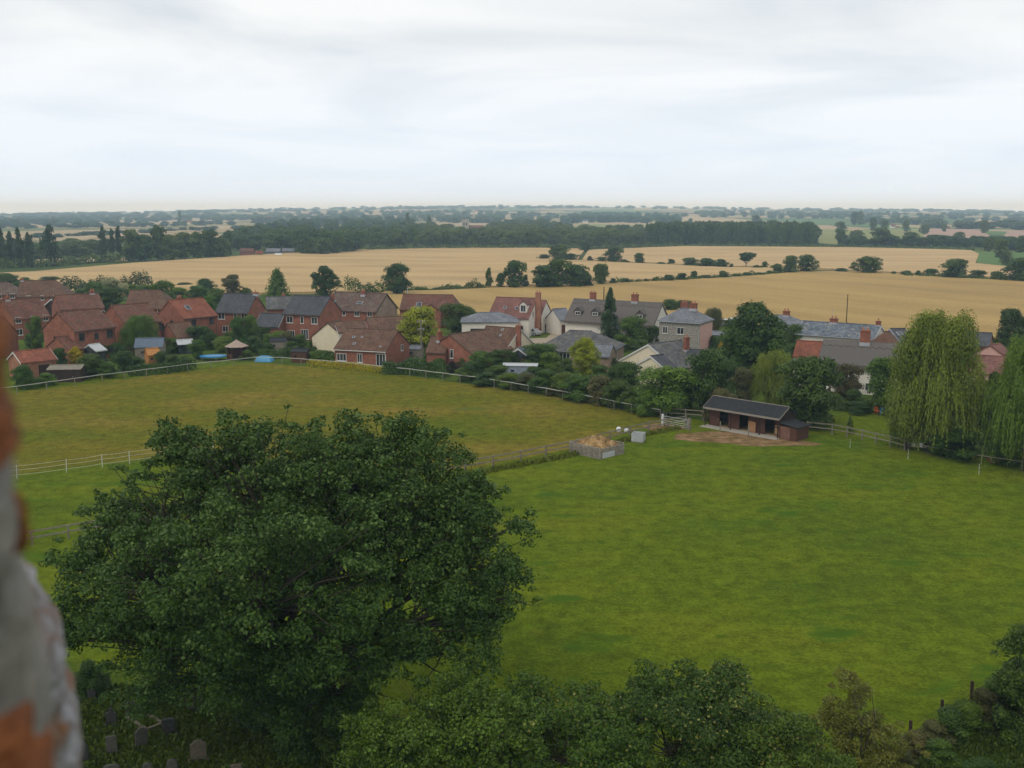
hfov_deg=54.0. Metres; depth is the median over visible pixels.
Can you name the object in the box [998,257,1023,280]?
broadleaf tree
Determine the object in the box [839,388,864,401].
bush
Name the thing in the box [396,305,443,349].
broadleaf tree
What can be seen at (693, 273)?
broadleaf tree
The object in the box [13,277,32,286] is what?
bush
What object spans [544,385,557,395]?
weed clump
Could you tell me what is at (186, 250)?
broadleaf tree
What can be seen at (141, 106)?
sky
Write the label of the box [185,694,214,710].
iron railing
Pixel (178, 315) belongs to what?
brick house
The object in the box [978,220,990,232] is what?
broadleaf tree
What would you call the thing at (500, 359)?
broadleaf tree
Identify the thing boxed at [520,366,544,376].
bush
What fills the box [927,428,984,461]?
bush
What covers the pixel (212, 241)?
broadleaf tree
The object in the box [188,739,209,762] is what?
gravestone
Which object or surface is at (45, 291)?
brick house
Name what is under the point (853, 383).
broadleaf tree
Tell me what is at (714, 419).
half door
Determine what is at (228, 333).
bush
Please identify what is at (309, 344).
broadleaf tree
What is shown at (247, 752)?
grass
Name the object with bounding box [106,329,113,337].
window
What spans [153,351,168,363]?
broadleaf tree
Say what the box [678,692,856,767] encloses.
broadleaf tree
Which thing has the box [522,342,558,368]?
broadleaf tree
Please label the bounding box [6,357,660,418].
tape fence
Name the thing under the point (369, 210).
field
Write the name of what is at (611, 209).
field
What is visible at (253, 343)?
bush
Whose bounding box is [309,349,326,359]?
bush
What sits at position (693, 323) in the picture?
flint house
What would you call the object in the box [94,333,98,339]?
window
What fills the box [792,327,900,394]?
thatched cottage
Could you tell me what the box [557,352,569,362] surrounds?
window
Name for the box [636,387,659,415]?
bush
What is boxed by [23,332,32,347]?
bush
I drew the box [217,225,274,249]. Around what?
mixed wood
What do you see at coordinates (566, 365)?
bush
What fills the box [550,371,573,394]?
bush
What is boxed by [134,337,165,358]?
garden shed
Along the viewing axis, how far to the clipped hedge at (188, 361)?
152.14 m
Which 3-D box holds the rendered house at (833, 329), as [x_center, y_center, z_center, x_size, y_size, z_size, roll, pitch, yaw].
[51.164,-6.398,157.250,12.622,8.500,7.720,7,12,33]
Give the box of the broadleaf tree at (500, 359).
[488,349,513,365]
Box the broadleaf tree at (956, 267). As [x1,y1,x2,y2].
[935,258,972,277]
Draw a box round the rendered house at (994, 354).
[970,343,1008,385]
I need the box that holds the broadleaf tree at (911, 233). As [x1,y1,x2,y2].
[902,231,919,236]
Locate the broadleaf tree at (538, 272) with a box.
[531,264,560,286]
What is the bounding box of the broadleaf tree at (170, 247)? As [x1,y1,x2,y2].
[156,233,183,259]
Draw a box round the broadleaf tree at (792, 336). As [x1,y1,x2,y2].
[786,324,802,355]
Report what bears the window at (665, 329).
in the flint house at (693, 323)
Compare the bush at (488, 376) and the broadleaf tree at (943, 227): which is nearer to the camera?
the bush at (488, 376)
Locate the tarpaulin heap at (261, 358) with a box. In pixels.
[254,355,274,361]
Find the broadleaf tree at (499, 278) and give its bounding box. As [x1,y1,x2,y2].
[495,273,504,286]
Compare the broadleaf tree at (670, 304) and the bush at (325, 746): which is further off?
the broadleaf tree at (670, 304)
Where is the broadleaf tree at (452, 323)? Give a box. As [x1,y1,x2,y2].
[437,302,474,332]
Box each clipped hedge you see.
[127,358,197,376]
[257,348,291,358]
[308,350,334,362]
[381,357,450,378]
[832,399,871,411]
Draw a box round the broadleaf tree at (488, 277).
[484,267,493,285]
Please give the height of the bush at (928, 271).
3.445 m
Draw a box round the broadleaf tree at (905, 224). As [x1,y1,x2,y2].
[902,220,910,231]
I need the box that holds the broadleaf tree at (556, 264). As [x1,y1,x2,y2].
[547,258,571,286]
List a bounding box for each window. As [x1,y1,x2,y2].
[16,329,22,335]
[78,333,84,341]
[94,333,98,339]
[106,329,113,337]
[106,345,113,353]
[159,323,163,330]
[191,319,195,326]
[209,317,213,324]
[218,313,224,319]
[222,326,227,331]
[286,316,292,322]
[301,329,308,339]
[311,317,317,324]
[337,353,346,361]
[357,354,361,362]
[376,354,385,365]
[449,349,453,358]
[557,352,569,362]
[662,326,667,333]
[676,327,683,334]
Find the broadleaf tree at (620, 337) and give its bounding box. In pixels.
[613,334,633,349]
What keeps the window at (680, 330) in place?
in the flint house at (693, 323)
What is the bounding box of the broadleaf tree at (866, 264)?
[848,256,883,272]
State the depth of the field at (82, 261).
484.89 m
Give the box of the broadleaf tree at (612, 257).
[601,246,624,261]
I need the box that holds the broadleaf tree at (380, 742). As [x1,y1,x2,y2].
[328,663,551,767]
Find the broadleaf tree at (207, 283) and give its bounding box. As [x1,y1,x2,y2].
[195,278,217,289]
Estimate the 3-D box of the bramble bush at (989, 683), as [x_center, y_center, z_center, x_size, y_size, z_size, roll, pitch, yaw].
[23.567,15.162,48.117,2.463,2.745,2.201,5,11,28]
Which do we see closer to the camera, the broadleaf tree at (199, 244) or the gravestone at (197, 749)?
the gravestone at (197, 749)
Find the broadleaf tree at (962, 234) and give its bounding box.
[952,232,965,237]
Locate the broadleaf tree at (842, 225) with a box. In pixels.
[835,221,847,232]
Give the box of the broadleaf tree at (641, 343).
[631,339,647,349]
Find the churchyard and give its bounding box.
[66,661,377,767]
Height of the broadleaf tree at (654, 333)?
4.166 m
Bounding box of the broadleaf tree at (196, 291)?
[186,285,210,298]
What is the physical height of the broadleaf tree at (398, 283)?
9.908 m
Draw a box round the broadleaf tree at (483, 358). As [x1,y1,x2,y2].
[466,350,493,371]
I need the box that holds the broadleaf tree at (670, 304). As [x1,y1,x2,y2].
[663,299,679,309]
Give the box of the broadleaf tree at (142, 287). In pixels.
[135,284,151,289]
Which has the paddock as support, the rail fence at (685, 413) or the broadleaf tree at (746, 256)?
the rail fence at (685, 413)
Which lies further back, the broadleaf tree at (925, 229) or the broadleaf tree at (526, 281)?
the broadleaf tree at (925, 229)
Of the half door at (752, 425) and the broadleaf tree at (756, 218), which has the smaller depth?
the half door at (752, 425)
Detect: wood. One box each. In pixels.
[0,204,1023,215]
[0,212,254,225]
[2,238,115,258]
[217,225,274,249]
[223,214,426,253]
[250,209,559,223]
[421,217,597,247]
[560,211,681,223]
[586,224,648,247]
[680,209,853,218]
[843,234,1023,249]
[848,211,1023,229]
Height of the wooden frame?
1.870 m
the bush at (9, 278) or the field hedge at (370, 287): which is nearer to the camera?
the field hedge at (370, 287)
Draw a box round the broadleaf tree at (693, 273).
[690,271,697,276]
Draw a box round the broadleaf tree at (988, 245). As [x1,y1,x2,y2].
[982,238,995,251]
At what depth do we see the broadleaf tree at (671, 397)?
120.15 m
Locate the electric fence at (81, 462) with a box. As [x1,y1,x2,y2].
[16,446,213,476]
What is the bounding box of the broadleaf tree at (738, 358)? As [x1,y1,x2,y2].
[716,326,761,375]
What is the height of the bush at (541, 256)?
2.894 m
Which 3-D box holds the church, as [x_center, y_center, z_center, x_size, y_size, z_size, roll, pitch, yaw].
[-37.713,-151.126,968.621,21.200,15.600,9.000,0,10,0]
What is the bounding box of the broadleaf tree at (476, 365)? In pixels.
[459,361,482,377]
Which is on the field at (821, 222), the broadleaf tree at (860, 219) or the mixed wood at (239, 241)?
the broadleaf tree at (860, 219)
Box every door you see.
[38,363,53,376]
[67,371,73,381]
[299,353,303,362]
[414,351,418,357]
[710,414,718,425]
[748,421,755,432]
[774,425,778,436]
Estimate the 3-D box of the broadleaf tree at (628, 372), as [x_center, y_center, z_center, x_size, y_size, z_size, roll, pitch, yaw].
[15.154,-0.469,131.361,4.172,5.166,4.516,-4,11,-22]
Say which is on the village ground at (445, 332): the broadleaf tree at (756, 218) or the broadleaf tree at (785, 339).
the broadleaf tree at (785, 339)
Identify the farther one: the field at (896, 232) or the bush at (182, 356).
the field at (896, 232)
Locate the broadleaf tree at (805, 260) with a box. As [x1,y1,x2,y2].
[796,254,819,270]
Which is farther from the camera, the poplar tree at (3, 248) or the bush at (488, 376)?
the poplar tree at (3, 248)
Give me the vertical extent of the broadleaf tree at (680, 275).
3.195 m
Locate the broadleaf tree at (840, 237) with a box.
[835,228,845,245]
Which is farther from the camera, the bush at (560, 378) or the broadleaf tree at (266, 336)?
the broadleaf tree at (266, 336)
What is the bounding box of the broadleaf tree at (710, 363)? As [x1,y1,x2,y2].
[684,347,737,409]
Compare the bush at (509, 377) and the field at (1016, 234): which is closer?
the bush at (509, 377)
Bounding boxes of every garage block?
[6,348,57,377]
[460,312,519,331]
[545,308,567,334]
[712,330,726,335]
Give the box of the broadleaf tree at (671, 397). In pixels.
[633,364,700,414]
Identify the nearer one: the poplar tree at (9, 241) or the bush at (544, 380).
the bush at (544, 380)
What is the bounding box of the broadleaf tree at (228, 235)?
[223,230,233,255]
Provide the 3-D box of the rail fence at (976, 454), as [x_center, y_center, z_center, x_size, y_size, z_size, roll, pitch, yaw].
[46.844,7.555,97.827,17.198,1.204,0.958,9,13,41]
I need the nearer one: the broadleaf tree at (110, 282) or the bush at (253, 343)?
the bush at (253, 343)
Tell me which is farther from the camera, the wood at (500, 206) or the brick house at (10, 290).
the wood at (500, 206)
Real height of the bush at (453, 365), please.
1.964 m
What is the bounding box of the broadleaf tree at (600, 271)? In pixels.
[592,262,609,283]
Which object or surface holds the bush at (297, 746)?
on the churchyard
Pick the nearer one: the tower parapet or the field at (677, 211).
the tower parapet
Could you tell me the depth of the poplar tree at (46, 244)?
441.19 m
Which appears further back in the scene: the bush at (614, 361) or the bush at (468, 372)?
the bush at (614, 361)
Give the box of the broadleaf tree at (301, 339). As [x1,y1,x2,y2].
[292,334,308,347]
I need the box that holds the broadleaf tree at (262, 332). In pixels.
[256,327,271,340]
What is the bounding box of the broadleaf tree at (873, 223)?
[868,217,877,230]
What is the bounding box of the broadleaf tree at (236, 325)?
[227,316,248,342]
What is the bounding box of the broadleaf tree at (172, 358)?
[164,354,178,362]
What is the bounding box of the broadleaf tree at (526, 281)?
[522,274,528,285]
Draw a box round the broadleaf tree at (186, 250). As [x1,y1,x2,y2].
[176,232,196,258]
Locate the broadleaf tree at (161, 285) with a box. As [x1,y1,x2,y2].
[149,280,176,298]
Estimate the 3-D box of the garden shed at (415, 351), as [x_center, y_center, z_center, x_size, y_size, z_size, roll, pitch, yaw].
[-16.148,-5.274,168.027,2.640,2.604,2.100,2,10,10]
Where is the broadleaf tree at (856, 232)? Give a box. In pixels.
[848,230,864,236]
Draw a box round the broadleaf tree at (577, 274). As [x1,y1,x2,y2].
[559,264,589,286]
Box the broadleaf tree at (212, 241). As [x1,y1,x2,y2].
[202,229,220,257]
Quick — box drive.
[530,333,558,343]
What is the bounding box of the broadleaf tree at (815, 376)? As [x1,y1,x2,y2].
[770,354,849,430]
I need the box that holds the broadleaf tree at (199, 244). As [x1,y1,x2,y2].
[185,231,209,257]
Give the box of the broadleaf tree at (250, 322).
[244,314,260,340]
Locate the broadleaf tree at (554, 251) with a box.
[548,244,571,258]
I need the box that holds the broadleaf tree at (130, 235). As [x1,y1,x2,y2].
[118,228,140,260]
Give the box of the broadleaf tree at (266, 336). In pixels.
[262,333,277,348]
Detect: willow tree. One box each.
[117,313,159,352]
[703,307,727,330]
[748,349,791,405]
[880,308,995,451]
[886,381,931,446]
[979,333,1023,474]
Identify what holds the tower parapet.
on the ground at (64, 231)
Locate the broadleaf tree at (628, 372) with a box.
[613,360,643,396]
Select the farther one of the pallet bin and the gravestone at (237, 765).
the pallet bin
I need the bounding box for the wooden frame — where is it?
[905,432,930,451]
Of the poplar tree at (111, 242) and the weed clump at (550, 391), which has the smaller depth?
the weed clump at (550, 391)
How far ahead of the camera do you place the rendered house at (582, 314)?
188.55 m
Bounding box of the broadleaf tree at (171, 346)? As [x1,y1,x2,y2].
[165,337,176,352]
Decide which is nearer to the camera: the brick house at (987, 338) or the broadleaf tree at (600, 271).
the brick house at (987, 338)
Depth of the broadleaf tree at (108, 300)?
246.39 m
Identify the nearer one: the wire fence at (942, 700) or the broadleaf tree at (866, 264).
the wire fence at (942, 700)
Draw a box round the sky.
[0,0,1023,213]
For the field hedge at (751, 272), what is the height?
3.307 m
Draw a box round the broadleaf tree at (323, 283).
[309,265,343,295]
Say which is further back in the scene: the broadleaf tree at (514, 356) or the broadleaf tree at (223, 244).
the broadleaf tree at (223, 244)
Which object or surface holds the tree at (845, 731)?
on the paddock
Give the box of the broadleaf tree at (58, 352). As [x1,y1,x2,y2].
[52,347,68,363]
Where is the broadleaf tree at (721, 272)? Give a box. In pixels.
[715,270,729,276]
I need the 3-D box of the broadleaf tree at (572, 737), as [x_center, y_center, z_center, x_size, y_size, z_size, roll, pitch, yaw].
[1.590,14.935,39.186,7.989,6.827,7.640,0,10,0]
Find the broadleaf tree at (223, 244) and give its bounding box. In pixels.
[212,237,230,256]
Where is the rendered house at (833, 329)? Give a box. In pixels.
[792,316,884,342]
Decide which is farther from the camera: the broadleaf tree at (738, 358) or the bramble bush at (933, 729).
the broadleaf tree at (738, 358)
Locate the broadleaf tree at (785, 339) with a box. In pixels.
[771,332,789,353]
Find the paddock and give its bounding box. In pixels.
[4,362,1023,767]
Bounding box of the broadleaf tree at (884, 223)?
[880,219,888,227]
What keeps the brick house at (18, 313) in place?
on the village ground at (445, 332)
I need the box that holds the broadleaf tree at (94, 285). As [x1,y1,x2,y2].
[81,281,106,293]
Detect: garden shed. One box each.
[46,364,87,381]
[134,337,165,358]
[269,337,287,349]
[290,348,311,362]
[409,345,424,358]
[502,363,537,374]
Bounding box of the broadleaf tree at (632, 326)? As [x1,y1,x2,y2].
[617,315,650,348]
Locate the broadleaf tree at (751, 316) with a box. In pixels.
[714,299,793,368]
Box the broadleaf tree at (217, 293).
[206,288,225,305]
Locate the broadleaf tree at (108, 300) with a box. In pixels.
[88,287,128,309]
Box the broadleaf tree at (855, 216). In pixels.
[850,211,857,224]
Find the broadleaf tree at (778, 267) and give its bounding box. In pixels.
[771,263,783,272]
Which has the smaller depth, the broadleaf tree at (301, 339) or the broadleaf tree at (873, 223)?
the broadleaf tree at (301, 339)
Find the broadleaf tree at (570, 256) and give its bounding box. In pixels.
[562,253,580,259]
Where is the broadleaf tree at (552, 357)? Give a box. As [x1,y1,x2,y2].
[539,351,561,369]
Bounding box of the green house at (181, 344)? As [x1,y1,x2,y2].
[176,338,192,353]
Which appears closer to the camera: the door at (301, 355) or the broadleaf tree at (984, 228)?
the door at (301, 355)
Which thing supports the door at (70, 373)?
in the garden shed at (62, 372)
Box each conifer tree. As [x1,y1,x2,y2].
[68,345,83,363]
[262,267,292,299]
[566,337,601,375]
[597,287,622,338]
[845,415,854,433]
[975,368,1000,448]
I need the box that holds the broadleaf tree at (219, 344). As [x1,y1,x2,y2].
[211,336,231,351]
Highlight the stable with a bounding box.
[699,395,810,440]
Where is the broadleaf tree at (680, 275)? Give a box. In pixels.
[677,273,687,279]
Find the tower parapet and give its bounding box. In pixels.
[0,307,82,767]
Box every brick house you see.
[0,282,17,300]
[0,295,51,339]
[6,325,19,356]
[16,277,74,304]
[41,308,116,363]
[44,289,104,318]
[104,302,164,351]
[126,289,172,313]
[157,295,217,341]
[215,290,284,336]
[239,248,254,254]
[255,251,262,254]
[265,248,281,253]
[266,292,292,312]
[282,248,294,252]
[282,293,342,340]
[334,289,398,320]
[399,294,459,328]
[770,308,802,341]
[870,331,897,342]
[887,328,906,342]
[967,331,993,370]
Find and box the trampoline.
[199,354,226,359]
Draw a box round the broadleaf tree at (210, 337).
[199,333,217,349]
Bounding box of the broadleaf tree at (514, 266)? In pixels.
[500,260,527,286]
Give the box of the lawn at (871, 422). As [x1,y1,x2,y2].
[827,409,942,449]
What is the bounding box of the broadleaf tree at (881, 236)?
[869,227,895,246]
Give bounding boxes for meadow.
[10,363,674,473]
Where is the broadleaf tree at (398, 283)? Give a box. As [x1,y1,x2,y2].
[380,262,412,293]
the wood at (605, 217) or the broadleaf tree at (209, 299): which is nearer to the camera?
the broadleaf tree at (209, 299)
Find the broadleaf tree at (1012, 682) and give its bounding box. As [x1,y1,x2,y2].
[987,622,1023,748]
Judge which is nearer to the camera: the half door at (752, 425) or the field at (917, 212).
the half door at (752, 425)
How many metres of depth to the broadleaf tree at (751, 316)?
140.23 m
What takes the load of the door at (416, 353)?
in the garden shed at (415, 351)
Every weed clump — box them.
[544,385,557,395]
[554,386,572,397]
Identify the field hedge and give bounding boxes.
[0,248,132,268]
[344,274,389,292]
[365,242,683,249]
[409,278,490,290]
[615,270,778,281]
[680,242,974,250]
[904,272,1022,280]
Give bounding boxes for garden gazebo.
[224,339,247,360]
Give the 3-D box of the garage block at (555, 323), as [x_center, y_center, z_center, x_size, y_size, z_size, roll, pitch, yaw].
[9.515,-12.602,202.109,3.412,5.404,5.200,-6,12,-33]
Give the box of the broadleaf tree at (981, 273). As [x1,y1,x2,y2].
[969,269,988,277]
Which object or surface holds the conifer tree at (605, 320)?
on the village ground at (445, 332)
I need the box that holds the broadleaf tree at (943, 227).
[941,224,946,231]
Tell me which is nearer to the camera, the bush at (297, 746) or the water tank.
the bush at (297, 746)
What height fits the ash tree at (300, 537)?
15.766 m
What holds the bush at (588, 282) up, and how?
on the wheat field at (895, 300)
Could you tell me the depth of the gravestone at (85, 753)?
45.11 m
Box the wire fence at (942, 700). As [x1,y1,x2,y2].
[909,663,1005,729]
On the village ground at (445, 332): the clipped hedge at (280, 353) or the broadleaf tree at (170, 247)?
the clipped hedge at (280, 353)
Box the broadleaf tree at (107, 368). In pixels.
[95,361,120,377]
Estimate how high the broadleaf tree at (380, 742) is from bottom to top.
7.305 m
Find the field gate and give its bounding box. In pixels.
[661,414,690,430]
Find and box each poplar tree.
[0,228,6,267]
[5,231,15,264]
[13,227,24,267]
[20,232,34,267]
[38,238,43,258]
[40,224,58,265]
[97,225,109,257]
[108,228,115,258]
[114,226,121,258]
[405,212,412,223]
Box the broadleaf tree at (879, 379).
[862,355,899,410]
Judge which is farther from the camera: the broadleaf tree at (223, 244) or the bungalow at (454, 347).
the broadleaf tree at (223, 244)
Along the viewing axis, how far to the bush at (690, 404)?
125.19 m
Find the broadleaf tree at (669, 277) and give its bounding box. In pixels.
[664,274,675,280]
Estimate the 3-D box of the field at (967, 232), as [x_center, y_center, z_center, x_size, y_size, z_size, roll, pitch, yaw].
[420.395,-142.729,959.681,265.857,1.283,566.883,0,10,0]
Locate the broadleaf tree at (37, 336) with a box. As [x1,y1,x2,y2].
[25,315,43,348]
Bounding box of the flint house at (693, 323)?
[657,300,714,348]
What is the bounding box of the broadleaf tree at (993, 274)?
[990,271,1002,278]
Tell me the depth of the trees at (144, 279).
292.53 m
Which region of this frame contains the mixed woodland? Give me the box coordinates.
[643,219,821,244]
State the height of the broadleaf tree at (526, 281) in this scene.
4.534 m
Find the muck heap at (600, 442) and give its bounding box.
[572,435,621,457]
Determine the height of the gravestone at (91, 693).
0.702 m
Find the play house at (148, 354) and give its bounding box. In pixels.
[143,347,159,363]
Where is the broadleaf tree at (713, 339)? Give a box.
[709,335,719,348]
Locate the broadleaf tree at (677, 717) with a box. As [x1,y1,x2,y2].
[585,656,777,767]
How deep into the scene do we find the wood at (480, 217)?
2221.16 m
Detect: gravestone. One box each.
[81,743,88,760]
[87,689,98,700]
[103,707,118,726]
[103,764,119,767]
[105,735,117,753]
[135,726,147,746]
[142,762,151,767]
[162,717,177,735]
[166,759,180,767]
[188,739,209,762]
[230,763,240,767]
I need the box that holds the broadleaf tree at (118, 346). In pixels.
[108,342,130,358]
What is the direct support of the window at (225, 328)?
in the brick house at (231, 306)
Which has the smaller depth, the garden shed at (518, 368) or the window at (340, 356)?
the garden shed at (518, 368)
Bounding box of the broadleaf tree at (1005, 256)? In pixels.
[999,250,1011,264]
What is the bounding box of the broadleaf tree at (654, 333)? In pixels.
[646,325,658,342]
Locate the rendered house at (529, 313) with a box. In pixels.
[489,290,550,336]
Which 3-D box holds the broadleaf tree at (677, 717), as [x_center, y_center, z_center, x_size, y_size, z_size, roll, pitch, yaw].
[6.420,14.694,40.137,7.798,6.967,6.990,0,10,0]
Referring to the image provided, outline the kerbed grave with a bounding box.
[127,714,161,729]
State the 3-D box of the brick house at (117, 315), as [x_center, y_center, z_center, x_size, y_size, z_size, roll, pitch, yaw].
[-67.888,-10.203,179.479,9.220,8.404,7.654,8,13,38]
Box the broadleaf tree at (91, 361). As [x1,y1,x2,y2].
[76,352,105,377]
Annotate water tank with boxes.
[631,431,645,442]
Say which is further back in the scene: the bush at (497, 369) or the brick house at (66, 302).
the brick house at (66, 302)
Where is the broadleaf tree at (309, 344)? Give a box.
[307,339,316,350]
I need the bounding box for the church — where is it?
[462,219,483,228]
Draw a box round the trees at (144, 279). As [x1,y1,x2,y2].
[60,270,153,292]
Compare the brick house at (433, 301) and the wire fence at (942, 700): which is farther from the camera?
the brick house at (433, 301)
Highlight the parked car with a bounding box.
[532,328,541,335]
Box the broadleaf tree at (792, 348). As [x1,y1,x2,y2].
[787,343,795,379]
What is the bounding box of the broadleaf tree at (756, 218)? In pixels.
[751,215,761,221]
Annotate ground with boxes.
[0,207,1023,462]
[5,298,997,441]
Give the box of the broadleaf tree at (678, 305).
[676,300,690,307]
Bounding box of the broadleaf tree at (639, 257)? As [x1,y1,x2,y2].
[634,253,644,262]
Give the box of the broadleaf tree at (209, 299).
[203,294,217,310]
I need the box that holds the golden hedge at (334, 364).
[306,359,383,372]
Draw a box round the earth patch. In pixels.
[673,431,820,446]
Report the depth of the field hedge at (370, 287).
299.84 m
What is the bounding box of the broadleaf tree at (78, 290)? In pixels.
[75,288,86,293]
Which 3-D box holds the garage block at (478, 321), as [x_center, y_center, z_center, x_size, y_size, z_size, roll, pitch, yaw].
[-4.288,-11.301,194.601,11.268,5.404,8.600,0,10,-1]
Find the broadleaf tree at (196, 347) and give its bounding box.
[185,339,206,358]
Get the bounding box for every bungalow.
[310,319,341,354]
[333,327,410,366]
[334,320,367,340]
[365,316,414,343]
[425,328,513,367]
[484,323,533,362]
[545,330,625,371]
[618,334,709,387]
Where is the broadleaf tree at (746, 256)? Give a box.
[738,252,756,262]
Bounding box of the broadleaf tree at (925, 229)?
[919,224,929,233]
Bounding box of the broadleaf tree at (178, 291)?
[170,287,190,298]
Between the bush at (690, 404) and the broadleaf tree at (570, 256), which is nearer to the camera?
the bush at (690, 404)
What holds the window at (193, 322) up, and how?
in the brick house at (178, 315)
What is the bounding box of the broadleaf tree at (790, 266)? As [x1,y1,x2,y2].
[782,255,798,272]
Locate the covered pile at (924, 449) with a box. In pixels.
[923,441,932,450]
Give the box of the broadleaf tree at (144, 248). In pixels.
[132,234,157,260]
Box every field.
[2,247,810,295]
[32,226,231,239]
[33,239,101,242]
[35,258,127,262]
[338,210,394,211]
[382,271,1023,337]
[399,209,431,210]
[506,209,594,210]
[514,210,546,210]
[533,208,590,209]
[575,224,645,227]
[578,211,649,212]
[582,246,1018,278]
[592,209,633,210]
[626,210,710,210]
[661,211,693,211]
[682,217,782,222]
[777,220,1006,234]
[818,229,852,244]
[861,229,924,238]
[899,212,934,212]
[923,229,989,245]
[974,251,1007,265]
[1004,231,1023,237]
[1012,252,1023,258]
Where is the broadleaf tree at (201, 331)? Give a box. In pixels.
[186,325,213,343]
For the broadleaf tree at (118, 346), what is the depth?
163.49 m
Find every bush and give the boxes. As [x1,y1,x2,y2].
[0,272,18,283]
[8,364,41,389]
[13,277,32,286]
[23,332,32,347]
[34,372,57,386]
[37,276,60,279]
[73,658,110,699]
[100,675,113,691]
[123,284,136,296]
[127,356,144,365]
[135,668,186,702]
[177,282,193,284]
[177,354,188,362]
[223,331,233,342]
[225,673,279,733]
[237,287,252,292]
[238,349,255,359]
[244,335,267,355]
[260,342,273,350]
[265,689,324,764]
[273,331,286,335]
[278,341,298,352]
[307,697,358,762]
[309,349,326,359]
[337,680,380,752]
[433,358,445,368]
[446,360,459,372]
[453,367,477,382]
[455,358,464,366]
[472,371,500,385]
[484,364,508,375]
[495,372,519,388]
[507,372,537,389]
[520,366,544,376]
[526,369,556,393]
[536,254,549,258]
[550,361,561,372]
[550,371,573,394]
[557,357,578,374]
[559,373,592,401]
[583,274,593,285]
[585,364,609,378]
[586,375,613,405]
[601,378,630,408]
[602,366,617,380]
[609,278,616,282]
[611,357,620,366]
[620,385,641,412]
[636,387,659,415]
[679,384,695,407]
[681,257,699,265]
[694,258,715,265]
[698,274,711,277]
[701,386,737,418]
[711,259,730,266]
[760,261,767,266]
[835,268,847,271]
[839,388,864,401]
[845,400,873,414]
[894,750,918,767]
[898,729,928,758]
[900,270,911,274]
[918,718,958,744]
[918,737,964,767]
[921,268,938,275]
[922,703,970,748]
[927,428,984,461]
[947,696,993,744]
[958,756,1000,767]
[968,685,1008,734]
[979,438,1020,465]
[983,672,1022,724]
[998,657,1023,716]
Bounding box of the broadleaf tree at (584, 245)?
[578,240,591,250]
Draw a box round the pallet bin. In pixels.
[569,438,623,458]
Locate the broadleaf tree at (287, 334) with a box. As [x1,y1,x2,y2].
[278,331,294,341]
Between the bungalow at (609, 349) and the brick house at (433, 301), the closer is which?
the bungalow at (609, 349)
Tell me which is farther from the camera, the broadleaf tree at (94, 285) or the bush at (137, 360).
the broadleaf tree at (94, 285)
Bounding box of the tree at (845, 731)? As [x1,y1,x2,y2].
[790,665,930,767]
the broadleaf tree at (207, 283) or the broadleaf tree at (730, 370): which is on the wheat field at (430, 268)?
the broadleaf tree at (207, 283)
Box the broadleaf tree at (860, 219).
[857,211,864,224]
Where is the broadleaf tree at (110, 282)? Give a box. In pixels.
[101,277,128,298]
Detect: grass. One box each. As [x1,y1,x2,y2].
[75,682,370,767]
[463,424,686,474]
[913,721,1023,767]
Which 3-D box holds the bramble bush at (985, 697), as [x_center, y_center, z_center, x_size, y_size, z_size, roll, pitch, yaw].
[22.393,15.420,47.851,2.387,2.320,2.326,0,10,-2]
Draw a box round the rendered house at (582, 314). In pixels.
[564,290,667,342]
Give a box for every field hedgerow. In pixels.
[0,219,235,228]
[30,225,243,237]
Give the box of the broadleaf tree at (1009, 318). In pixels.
[993,308,1023,350]
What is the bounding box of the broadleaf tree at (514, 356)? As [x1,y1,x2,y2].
[508,352,519,362]
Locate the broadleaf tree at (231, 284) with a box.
[221,274,242,292]
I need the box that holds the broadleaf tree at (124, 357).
[110,350,133,371]
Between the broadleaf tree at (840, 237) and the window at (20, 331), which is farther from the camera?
the broadleaf tree at (840, 237)
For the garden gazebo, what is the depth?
166.57 m
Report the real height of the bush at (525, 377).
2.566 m
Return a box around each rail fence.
[29,415,686,544]
[650,405,703,420]
[807,421,905,450]
[907,442,1020,462]
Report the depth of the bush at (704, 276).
355.33 m
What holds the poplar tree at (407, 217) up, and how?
on the ground at (64, 231)
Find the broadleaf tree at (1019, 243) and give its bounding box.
[1013,237,1023,252]
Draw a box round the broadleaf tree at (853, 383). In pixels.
[830,363,865,397]
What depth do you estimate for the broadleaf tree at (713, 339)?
175.27 m
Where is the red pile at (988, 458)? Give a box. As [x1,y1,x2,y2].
[986,456,1006,462]
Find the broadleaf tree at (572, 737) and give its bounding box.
[448,668,659,767]
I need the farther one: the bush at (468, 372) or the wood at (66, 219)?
the wood at (66, 219)
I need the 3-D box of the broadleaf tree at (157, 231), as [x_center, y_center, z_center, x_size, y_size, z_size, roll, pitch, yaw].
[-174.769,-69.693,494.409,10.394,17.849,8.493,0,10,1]
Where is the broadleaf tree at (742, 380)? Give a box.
[728,366,756,400]
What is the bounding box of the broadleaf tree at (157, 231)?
[148,224,166,259]
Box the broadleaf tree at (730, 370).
[723,362,740,385]
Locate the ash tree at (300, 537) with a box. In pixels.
[37,401,542,742]
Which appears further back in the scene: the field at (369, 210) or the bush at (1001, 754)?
the field at (369, 210)
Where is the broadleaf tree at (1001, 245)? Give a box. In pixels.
[993,239,1008,256]

